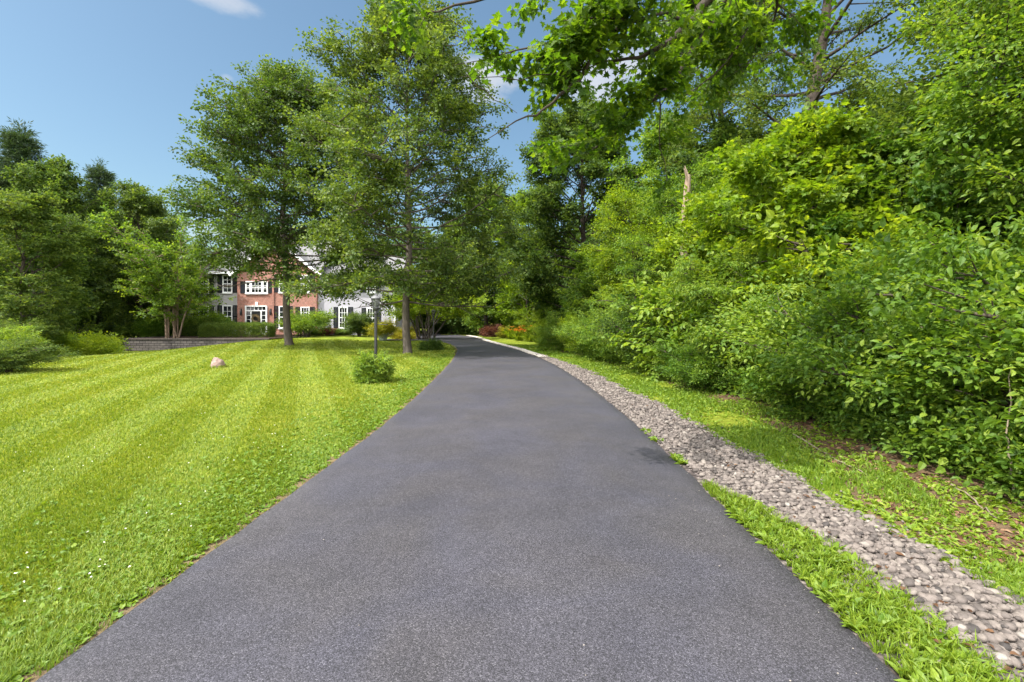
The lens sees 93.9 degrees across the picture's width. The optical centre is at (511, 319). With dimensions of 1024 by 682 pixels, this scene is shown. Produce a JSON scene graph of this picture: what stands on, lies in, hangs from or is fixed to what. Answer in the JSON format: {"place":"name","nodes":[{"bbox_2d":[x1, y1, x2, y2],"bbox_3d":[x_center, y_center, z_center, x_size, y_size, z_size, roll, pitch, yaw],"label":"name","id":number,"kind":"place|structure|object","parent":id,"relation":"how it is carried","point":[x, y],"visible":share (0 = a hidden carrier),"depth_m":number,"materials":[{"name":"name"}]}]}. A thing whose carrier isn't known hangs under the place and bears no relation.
{"place":"outdoors","nodes":[
{"label":"outdoors","id":0,"kind":"place"},
{"bbox_2d":[153,334,302,338],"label":"mulch ground","id":1,"kind":"structure","parent":0,"point":[276,336],"depth_m":36.62,"materials":[{"name":"brown soil"}]},
{"bbox_2d":[86,201,245,337],"bbox_3d":[-26.038,-3.541,35.692,9.050,10.006,9.930,0,0,0],"label":"clump birch","id":2,"kind":"object","parent":1,"relation":"on","point":[168,288],"visible":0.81,"depth_m":34.83,"materials":[{"name":"green plant"}]},
{"bbox_2d":[169,313,214,335],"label":"rounded shrub","id":3,"kind":"object","parent":1,"relation":"on","point":[188,323],"visible":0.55,"depth_m":39.27,"materials":[{"name":"green plant"}]},
{"bbox_2d":[179,309,234,334],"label":"rounded shrub","id":4,"kind":"object","parent":1,"relation":"on","point":[216,317],"visible":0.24,"depth_m":40.17,"materials":[{"name":"green plant"}]},
{"bbox_2d":[197,321,276,336],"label":"clipped hedge","id":5,"kind":"object","parent":1,"relation":"on","point":[206,329],"visible":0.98,"depth_m":36.80,"materials":[{"name":"green plant"}]},
{"bbox_2d":[21,340,456,681],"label":"grass edge","id":6,"kind":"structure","parent":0,"point":[35,677],"depth_m":3.15,"materials":[{"name":"green plant"}]},
{"bbox_2d":[206,344,416,383],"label":"untrimmed grass","id":7,"kind":"structure","parent":0,"point":[227,365],"depth_m":15.99,"materials":[{"name":"green plant"}]},
{"bbox_2d":[387,333,464,339],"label":"driveway forecourt","id":8,"kind":"structure","parent":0,"point":[438,335],"depth_m":47.75,"materials":[{"name":"grey asphalt"}]},
{"bbox_2d":[35,336,898,681],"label":"driveway","id":9,"kind":"structure","parent":0,"point":[477,510],"depth_m":2.91,"materials":[{"name":"grey asphalt"}]},
{"bbox_2d":[0,0,989,319],"label":"sky","id":10,"kind":"structure","parent":0,"point":[111,80],"materials":[{"name":"blue"}]},
{"bbox_2d":[0,323,1004,681],"bbox_3d":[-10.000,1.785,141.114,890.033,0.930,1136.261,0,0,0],"label":"lawn ground","id":11,"kind":"structure","parent":0,"point":[524,341],"depth_m":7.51,"materials":[{"name":"green plant"}]},
{"bbox_2d":[0,323,51,353],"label":"leafy shrub","id":12,"kind":"object","parent":11,"relation":"on","point":[5,334],"visible":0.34,"depth_m":18.36,"materials":[{"name":"green plant"}]},
{"bbox_2d":[0,317,57,335],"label":"leafy shrub","id":13,"kind":"object","parent":11,"relation":"on","point":[6,324],"visible":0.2,"depth_m":21.77,"materials":[{"name":"green plant"}]},
{"bbox_2d":[0,335,80,372],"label":"leafy shrub","id":14,"kind":"object","parent":11,"relation":"on","point":[20,353],"visible":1,"depth_m":14.66,"materials":[{"name":"green plant"}]},
{"bbox_2d":[0,316,89,356],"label":"leafy shrub","id":15,"kind":"object","parent":11,"relation":"on","point":[66,334],"visible":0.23,"depth_m":25.22,"materials":[{"name":"green plant"}]},
{"bbox_2d":[0,185,95,352],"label":"broadleaf tree","id":16,"kind":"object","parent":11,"relation":"on","point":[31,213],"visible":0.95,"depth_m":24.00,"materials":[{"name":"green plant"}]},
{"bbox_2d":[0,116,97,335],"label":"conifer","id":17,"kind":"object","parent":11,"relation":"on","point":[18,145],"visible":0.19,"depth_m":36.40,"materials":[{"name":"green plant"}]},
{"bbox_2d":[0,208,99,337],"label":"broadleaf tree","id":18,"kind":"object","parent":11,"relation":"on","point":[82,310],"visible":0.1,"depth_m":29.06,"materials":[{"name":"green plant"}]},
{"bbox_2d":[0,153,138,338],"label":"broadleaf tree","id":19,"kind":"object","parent":11,"relation":"on","point":[53,173],"visible":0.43,"depth_m":35.84,"materials":[{"name":"green plant"}]},
{"bbox_2d":[40,330,132,355],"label":"leafy shrub","id":20,"kind":"object","parent":11,"relation":"on","point":[96,344],"visible":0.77,"depth_m":26.57,"materials":[{"name":"green plant"}]},
{"bbox_2d":[72,155,147,341],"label":"conifer","id":21,"kind":"object","parent":11,"relation":"on","point":[96,174],"visible":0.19,"depth_m":41.55,"materials":[{"name":"green plant"}]},
{"bbox_2d":[82,178,188,342],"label":"broadleaf tree","id":22,"kind":"object","parent":11,"relation":"on","point":[143,208],"visible":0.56,"depth_m":38.89,"materials":[{"name":"green plant"}]},
{"bbox_2d":[110,207,188,337],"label":"broadleaf tree","id":23,"kind":"object","parent":11,"relation":"on","point":[167,216],"visible":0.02,"depth_m":46.46,"materials":[{"name":"green plant"}]},
{"bbox_2d":[129,316,181,336],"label":"rounded shrub","id":24,"kind":"object","parent":11,"relation":"on","point":[148,329],"visible":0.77,"depth_m":38.64,"materials":[{"name":"green plant"}]},
{"bbox_2d":[121,225,219,336],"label":"broadleaf tree","id":25,"kind":"object","parent":11,"relation":"on","point":[148,305],"visible":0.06,"depth_m":43.40,"materials":[{"name":"green plant"}]},
{"bbox_2d":[122,335,270,350],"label":"retaining wall","id":26,"kind":"structure","parent":11,"relation":"on","point":[144,344],"depth_m":34.20,"materials":[{"name":"grey stone"}]},
{"bbox_2d":[210,357,225,366],"bbox_3d":[-9.851,1.442,16.005,0.462,0.379,0.411,0,0,0],"label":"boulder","id":27,"kind":"object","parent":11,"relation":"on","point":[216,361],"visible":0.66,"depth_m":15.87,"materials":[{"name":"beige stone"}]},
{"bbox_2d":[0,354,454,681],"bbox_3d":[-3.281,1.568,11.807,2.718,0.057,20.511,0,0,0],"label":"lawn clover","id":28,"kind":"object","parent":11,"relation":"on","point":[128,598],"visible":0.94,"depth_m":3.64,"materials":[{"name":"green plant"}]},
{"bbox_2d":[0,171,514,337],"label":"woodland","id":29,"kind":"object","parent":11,"relation":"on","point":[463,329],"visible":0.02,"depth_m":51.42,"materials":[{"name":"green plant"}]},
{"bbox_2d":[157,54,398,345],"bbox_3d":[-13.198,-6.692,28.199,11.883,16.784,12.093,0,0,-28],"label":"lawn tree","id":30,"kind":"object","parent":11,"relation":"on","point":[274,91],"visible":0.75,"depth_m":25.00,"materials":[{"name":"green plant"}]},
{"bbox_2d":[188,241,413,334],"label":"house","id":31,"kind":"structure","parent":11,"relation":"on","point":[263,300],"depth_m":44.21,"materials":[{"name":"red"}]},
{"bbox_2d":[222,305,232,320],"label":"window","id":32,"kind":"structure","parent":31,"relation":"in","point":[228,309],"depth_m":44.57,"materials":[{"name":"white paint"}]},
{"bbox_2d":[222,275,232,293],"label":"window","id":33,"kind":"structure","parent":31,"relation":"in","point":[226,290],"depth_m":44.57,"materials":[{"name":"white paint"}]},
{"bbox_2d":[245,281,250,293],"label":"window","id":34,"kind":"structure","parent":31,"relation":"in","point":[247,286],"depth_m":43.93,"materials":[{"name":"white paint"}]},
{"bbox_2d":[251,281,261,293],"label":"window","id":35,"kind":"structure","parent":31,"relation":"in","point":[257,289],"depth_m":43.97,"materials":[{"name":"white paint"}]},
{"bbox_2d":[262,281,267,293],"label":"window","id":36,"kind":"structure","parent":31,"relation":"in","point":[264,284],"depth_m":43.93,"materials":[{"name":"white paint"}]},
{"bbox_2d":[278,306,282,328],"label":"window","id":37,"kind":"structure","parent":31,"relation":"in","point":[280,307],"depth_m":43.97,"materials":[{"name":"white paint"}]},
{"bbox_2d":[339,307,347,328],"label":"window","id":38,"kind":"structure","parent":31,"relation":"in","point":[341,311],"depth_m":44.32,"materials":[{"name":"white paint"}]},
{"bbox_2d":[274,307,335,336],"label":"rounded shrub","id":39,"kind":"object","parent":11,"relation":"on","point":[305,325],"visible":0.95,"depth_m":38.93,"materials":[{"name":"green plant"}]},
{"bbox_2d":[339,310,378,336],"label":"shrub","id":40,"kind":"object","parent":11,"relation":"on","point":[354,321],"visible":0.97,"depth_m":39.80,"materials":[{"name":"green plant"}]},
{"bbox_2d":[349,349,397,383],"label":"bush","id":41,"kind":"object","parent":11,"relation":"on","point":[368,368],"visible":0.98,"depth_m":11.97,"materials":[{"name":"green plant"}]},
{"bbox_2d":[371,293,387,358],"bbox_3d":[-3.449,0.445,12.320,0.415,2.309,0.258,0,0,23],"label":"lamp post","id":42,"kind":"object","parent":11,"relation":"on","point":[375,299],"visible":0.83,"depth_m":12.31,"materials":[{"name":"black metal"}]},
{"bbox_2d":[362,316,400,337],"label":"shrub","id":43,"kind":"object","parent":11,"relation":"on","point":[390,328],"visible":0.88,"depth_m":35.96,"materials":[{"name":"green plant"}]},
{"bbox_2d":[271,0,531,353],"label":"lawn tree","id":44,"kind":"object","parent":11,"relation":"on","point":[447,107],"visible":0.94,"depth_m":20.52,"materials":[{"name":"green plant"}]},
{"bbox_2d":[389,324,418,338],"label":"yellow flowers","id":45,"kind":"object","parent":11,"relation":"on","point":[398,334],"visible":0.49,"depth_m":38.74,"materials":[{"name":"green plant"}]},
{"bbox_2d":[415,338,445,350],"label":"shrub","id":46,"kind":"object","parent":11,"relation":"on","point":[429,344],"visible":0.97,"depth_m":24.83,"materials":[{"name":"green plant"}]},
{"bbox_2d":[379,266,488,338],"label":"ornamental tree","id":47,"kind":"object","parent":11,"relation":"on","point":[416,310],"visible":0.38,"depth_m":37.70,"materials":[{"name":"green plant"}]},
{"bbox_2d":[414,217,489,333],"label":"broadleaf tree","id":48,"kind":"object","parent":11,"relation":"on","point":[452,322],"visible":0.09,"depth_m":51.66,"materials":[{"name":"green plant"}]},
{"bbox_2d":[450,175,521,328],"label":"broadleaf tree","id":49,"kind":"object","parent":11,"relation":"on","point":[468,321],"visible":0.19,"depth_m":46.56,"materials":[{"name":"green plant"}]},
{"bbox_2d":[479,324,504,336],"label":"red maple shrub","id":50,"kind":"object","parent":11,"relation":"on","point":[490,331],"visible":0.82,"depth_m":44.40,"materials":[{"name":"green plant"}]},
{"bbox_2d":[495,325,513,337],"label":"yellow flowers","id":51,"kind":"object","parent":11,"relation":"on","point":[501,334],"visible":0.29,"depth_m":41.87,"materials":[{"name":"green plant"}]},
{"bbox_2d":[500,328,520,338],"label":"daylily clump","id":52,"kind":"object","parent":11,"relation":"on","point":[506,331],"visible":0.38,"depth_m":39.21,"materials":[{"name":"green plant"}]},
{"bbox_2d":[507,326,527,340],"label":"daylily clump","id":53,"kind":"object","parent":11,"relation":"on","point":[516,335],"visible":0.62,"depth_m":35.84,"materials":[{"name":"green plant"}]},
{"bbox_2d":[511,325,535,341],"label":"daylily clump","id":54,"kind":"object","parent":11,"relation":"on","point":[526,337],"visible":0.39,"depth_m":34.35,"materials":[{"name":"green plant"}]},
{"bbox_2d":[485,184,565,331],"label":"broadleaf tree","id":55,"kind":"object","parent":11,"relation":"on","point":[509,288],"visible":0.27,"depth_m":40.08,"materials":[{"name":"green plant"}]},
{"bbox_2d":[509,306,561,341],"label":"leafy shrub","id":56,"kind":"object","parent":11,"relation":"on","point":[531,324],"visible":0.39,"depth_m":34.18,"materials":[{"name":"green plant"}]},
{"bbox_2d":[525,316,556,338],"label":"leafy shrub","id":57,"kind":"object","parent":11,"relation":"on","point":[541,324],"visible":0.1,"depth_m":29.70,"materials":[{"name":"green plant"}]},
{"bbox_2d":[494,87,646,325],"bbox_3d":[4.691,-6.668,32.221,12.105,17.670,11.187,0,0,0],"label":"linden","id":58,"kind":"object","parent":11,"relation":"on","point":[546,204],"visible":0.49,"depth_m":30.94,"materials":[{"name":"green plant"}]},
{"bbox_2d":[393,47,1023,333],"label":"woodland","id":59,"kind":"object","parent":11,"relation":"on","point":[445,328],"visible":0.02,"depth_m":41.36,"materials":[{"name":"green plant"}]},
{"bbox_2d":[511,344,1023,604],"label":"verge grass","id":60,"kind":"structure","parent":11,"relation":"on","point":[757,442],"depth_m":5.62,"materials":[{"name":"green plant"}]},
{"bbox_2d":[481,339,1021,680],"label":"gravel strip path","id":61,"kind":"structure","parent":0,"point":[696,476],"depth_m":2.96,"materials":[{"name":"grey gravel"}]},
{"bbox_2d":[466,335,547,356],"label":"kerb","id":62,"kind":"structure","parent":61,"relation":"on","point":[517,348],"depth_m":27.60,"materials":[{"name":"concrete"}]},
{"bbox_2d":[531,353,1023,681],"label":"river stones","id":63,"kind":"object","parent":61,"relation":"on","point":[989,607],"visible":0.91,"depth_m":3.54,"materials":[{"name":"grey stone"}]},
{"bbox_2d":[632,403,1023,669],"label":"scattered leaves","id":64,"kind":"object","parent":63,"relation":"on","point":[970,610],"visible":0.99,"depth_m":2.79,"materials":[{"name":"plant"}]},
{"bbox_2d":[641,427,1015,681],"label":"strip weeds","id":65,"kind":"object","parent":61,"relation":"on","point":[845,622],"visible":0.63,"depth_m":2.59,"materials":[{"name":"green plant"}]},
{"bbox_2d":[700,478,1023,681],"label":"grass strip","id":66,"kind":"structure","parent":61,"relation":"on","point":[713,488],"depth_m":2.60,"materials":[{"name":"green plant"}]},
{"bbox_2d":[550,346,1023,570],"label":"soil ground","id":67,"kind":"structure","parent":0,"point":[928,470],"depth_m":4.63,"materials":[{"name":"brown soil"}]},
{"bbox_2d":[532,302,606,349],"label":"leafy shrub","id":68,"kind":"object","parent":67,"relation":"on","point":[553,341],"visible":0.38,"depth_m":24.32,"materials":[{"name":"green plant"}]},
{"bbox_2d":[549,306,607,352],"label":"leafy shrub","id":69,"kind":"object","parent":67,"relation":"on","point":[571,319],"visible":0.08,"depth_m":21.55,"materials":[{"name":"green plant"}]},
{"bbox_2d":[551,304,632,360],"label":"leafy shrub","id":70,"kind":"object","parent":67,"relation":"on","point":[574,334],"visible":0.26,"depth_m":19.20,"materials":[{"name":"green plant"}]},
{"bbox_2d":[555,244,636,322],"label":"young maple","id":71,"kind":"object","parent":67,"relation":"on","point":[585,287],"visible":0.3,"depth_m":25.25,"materials":[{"name":"green plant"}]},
{"bbox_2d":[372,0,848,204],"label":"maple tree","id":72,"kind":"object","parent":67,"relation":"on","point":[587,34],"visible":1,"depth_m":4.86,"materials":[{"name":"green plant"}]},
{"bbox_2d":[575,284,661,363],"bbox_3d":[4.401,0.282,16.737,4.656,3.304,4.516,0,0,-3],"label":"leafy shrub","id":73,"kind":"object","parent":67,"relation":"on","point":[603,348],"visible":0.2,"depth_m":16.35,"materials":[{"name":"green plant"}]},
{"bbox_2d":[577,182,689,316],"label":"wild cherry","id":74,"kind":"object","parent":67,"relation":"on","point":[605,258],"visible":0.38,"depth_m":20.98,"materials":[{"name":"green plant"}]},
{"bbox_2d":[582,287,684,370],"bbox_3d":[4.426,0.379,15.090,4.750,2.747,5.024,0,0,-19],"label":"leafy shrub","id":75,"kind":"object","parent":67,"relation":"on","point":[615,324],"visible":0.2,"depth_m":14.38,"materials":[{"name":"green plant"}]},
{"bbox_2d":[604,105,710,296],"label":"broadleaf tree","id":76,"kind":"object","parent":67,"relation":"on","point":[650,150],"visible":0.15,"depth_m":26.45,"materials":[{"name":"green plant"}]},
{"bbox_2d":[609,151,739,307],"bbox_3d":[6.228,-2.140,17.776,5.186,7.585,5.502,0,0,16],"label":"wild cherry","id":77,"kind":"object","parent":67,"relation":"on","point":[658,208],"visible":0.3,"depth_m":17.60,"materials":[{"name":"green plant"}]},
{"bbox_2d":[601,258,758,382],"bbox_3d":[4.800,0.195,13.126,4.228,3.484,4.249,0,0,40],"label":"leaved shrub","id":78,"kind":"object","parent":67,"relation":"on","point":[653,303],"visible":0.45,"depth_m":12.66,"materials":[{"name":"green plant"}]},
{"bbox_2d":[680,166,690,300],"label":"dead tree","id":79,"kind":"object","parent":67,"relation":"on","point":[687,180],"visible":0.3,"depth_m":15.55,"materials":[{"name":"brown wood"}]},
{"bbox_2d":[643,333,753,392],"bbox_3d":[4.551,0.992,11.150,2.966,1.374,2.805,0,0,-17],"label":"leafy shrub","id":80,"kind":"object","parent":67,"relation":"on","point":[688,367],"visible":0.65,"depth_m":10.54,"materials":[{"name":"green plant"}]},
{"bbox_2d":[661,327,742,388],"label":"leafy shrub","id":81,"kind":"object","parent":67,"relation":"on","point":[702,353],"visible":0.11,"depth_m":11.13,"materials":[{"name":"green plant"}]},
{"bbox_2d":[630,110,813,300],"bbox_3d":[9.383,-3.755,21.298,8.156,10.467,8.458,0,0,8],"label":"broadleaf tree","id":82,"kind":"object","parent":67,"relation":"on","point":[721,130],"visible":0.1,"depth_m":20.18,"materials":[{"name":"green plant"}]},
{"bbox_2d":[653,0,805,241],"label":"tall ash","id":83,"kind":"object","parent":67,"relation":"on","point":[709,114],"visible":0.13,"depth_m":21.29,"materials":[{"name":"green plant"}]},
{"bbox_2d":[642,173,817,323],"bbox_3d":[7.004,-1.647,14.469,5.892,6.477,5.192,0,0,3],"label":"young maple","id":84,"kind":"object","parent":67,"relation":"on","point":[660,252],"visible":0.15,"depth_m":14.41,"materials":[{"name":"green plant"}]},
{"bbox_2d":[650,236,848,390],"bbox_3d":[5.614,0.016,10.466,4.901,3.887,4.754,0,0,0],"label":"leafy shrub","id":85,"kind":"object","parent":67,"relation":"on","point":[705,290],"visible":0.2,"depth_m":10.42,"materials":[{"name":"green plant"}]},
{"bbox_2d":[553,340,1023,505],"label":"undergrowth","id":86,"kind":"object","parent":67,"relation":"on","point":[882,426],"visible":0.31,"depth_m":5.32,"materials":[{"name":"green plant"}]},
{"bbox_2d":[675,93,952,323],"bbox_3d":[6.824,-1.708,11.393,5.466,6.609,6.202,0,0,39],"label":"young maple","id":87,"kind":"object","parent":67,"relation":"on","point":[787,152],"visible":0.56,"depth_m":10.25,"materials":[{"name":"green plant"}]},
{"bbox_2d":[726,342,906,422],"bbox_3d":[5.278,1.066,7.527,2.892,1.705,2.715,0,0,-36],"label":"leafy shrub","id":88,"kind":"object","parent":67,"relation":"on","point":[788,391],"visible":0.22,"depth_m":7.54,"materials":[{"name":"green plant"}]},
{"bbox_2d":[690,232,957,411],"bbox_3d":[5.835,0.313,8.557,4.907,3.284,4.290,0,0,18],"label":"leafy shrub","id":89,"kind":"object","parent":67,"relation":"on","point":[753,337],"visible":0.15,"depth_m":8.21,"materials":[{"name":"green plant"}]},
{"bbox_2d":[702,0,965,249],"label":"tall ash","id":90,"kind":"object","parent":67,"relation":"on","point":[816,80],"visible":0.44,"depth_m":16.12,"materials":[{"name":"green plant"}]},
{"bbox_2d":[793,434,877,478],"bbox_3d":[3.706,1.570,5.632,0.080,0.042,1.842,0,0,7],"label":"fallen stick","id":91,"kind":"object","parent":67,"relation":"on","point":[825,452],"visible":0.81,"depth_m":5.70,"materials":[{"name":"brown wood"}]},
{"bbox_2d":[667,374,1023,578],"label":"leaf litter","id":92,"kind":"object","parent":67,"relation":"on","point":[959,536],"visible":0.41,"depth_m":4.15,"materials":[{"name":"plant"}]},
{"bbox_2d":[950,484,996,517],"bbox_3d":[4.011,1.563,4.163,0.045,0.049,0.845,0,0,24],"label":"fallen stick","id":93,"kind":"object","parent":92,"relation":"on","point":[976,502],"visible":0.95,"depth_m":4.11,"materials":[{"name":"brown wood"}]},
{"bbox_2d":[733,193,968,322],"bbox_3d":[7.062,-0.301,9.753,4.650,4.355,4.673,0,0,-17],"label":"leaved shrub","id":94,"kind":"object","parent":67,"relation":"on","point":[806,254],"visible":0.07,"depth_m":9.28,"materials":[{"name":"green plant"}]},
{"bbox_2d":[738,260,1023,427],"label":"leafy shrub","id":95,"kind":"object","parent":67,"relation":"on","point":[818,367],"visible":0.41,"depth_m":6.40,"materials":[{"name":"green plant"}]},
{"bbox_2d":[806,109,993,230],"bbox_3d":[12.761,-2.737,14.898,7.929,8.374,7.646,0,0,33],"label":"broadleaf tree","id":96,"kind":"object","parent":67,"relation":"on","point":[886,126],"depth_m":14.42,"materials":[{"name":"green plant"}]},
{"bbox_2d":[777,212,1023,353],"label":"leafy shrub","id":97,"kind":"object","parent":67,"relation":"on","point":[857,288],"visible":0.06,"depth_m":6.65,"materials":[{"name":"green plant"}]},
{"bbox_2d":[792,91,1023,265],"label":"young maple","id":98,"kind":"object","parent":67,"relation":"on","point":[933,186],"visible":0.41,"depth_m":8.66,"materials":[{"name":"green plant"}]},
{"bbox_2d":[834,262,1023,483],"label":"leafy shrub","id":99,"kind":"object","parent":67,"relation":"on","point":[954,377],"visible":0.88,"depth_m":4.94,"materials":[{"name":"green plant"}]},
{"bbox_2d":[853,0,1023,266],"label":"wild cherry","id":100,"kind":"object","parent":67,"relation":"on","point":[905,96],"visible":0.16,"depth_m":9.62,"materials":[{"name":"green plant"}]},
{"bbox_2d":[866,195,1023,410],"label":"leafy shrub","id":101,"kind":"object","parent":67,"relation":"on","point":[998,255],"visible":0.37,"depth_m":5.47,"materials":[{"name":"green plant"}]},
{"bbox_2d":[874,0,1023,276],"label":"wild cherry","id":102,"kind":"object","parent":67,"relation":"on","point":[965,102],"visible":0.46,"depth_m":7.28,"materials":[{"name":"green plant"}]},
{"bbox_2d":[898,0,1023,76],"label":"tall ash","id":103,"kind":"object","parent":67,"relation":"on","point":[919,10],"visible":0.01,"depth_m":14.07,"materials":[{"name":"green plant"}]},
{"bbox_2d":[1005,368,1015,497],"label":"bare sapling","id":104,"kind":"object","parent":67,"relation":"on","point":[1006,430],"visible":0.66,"depth_m":4.33,"materials":[{"name":"brown wood"}]},
{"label":"bed ground","id":105,"kind":"structure","parent":0,"visible":0},
{"bbox_2d":[318,326,335,335],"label":"red shrub","id":106,"kind":"object","parent":105,"relation":"on","point":[328,332],"visible":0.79,"depth_m":42.00,"materials":[{"name":"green plant"}]},
{"bbox_2d":[332,328,355,335],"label":"rounded shrub","id":107,"kind":"object","parent":105,"relation":"on","point":[338,331],"visible":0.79,"depth_m":42.66,"materials":[{"name":"green plant"}]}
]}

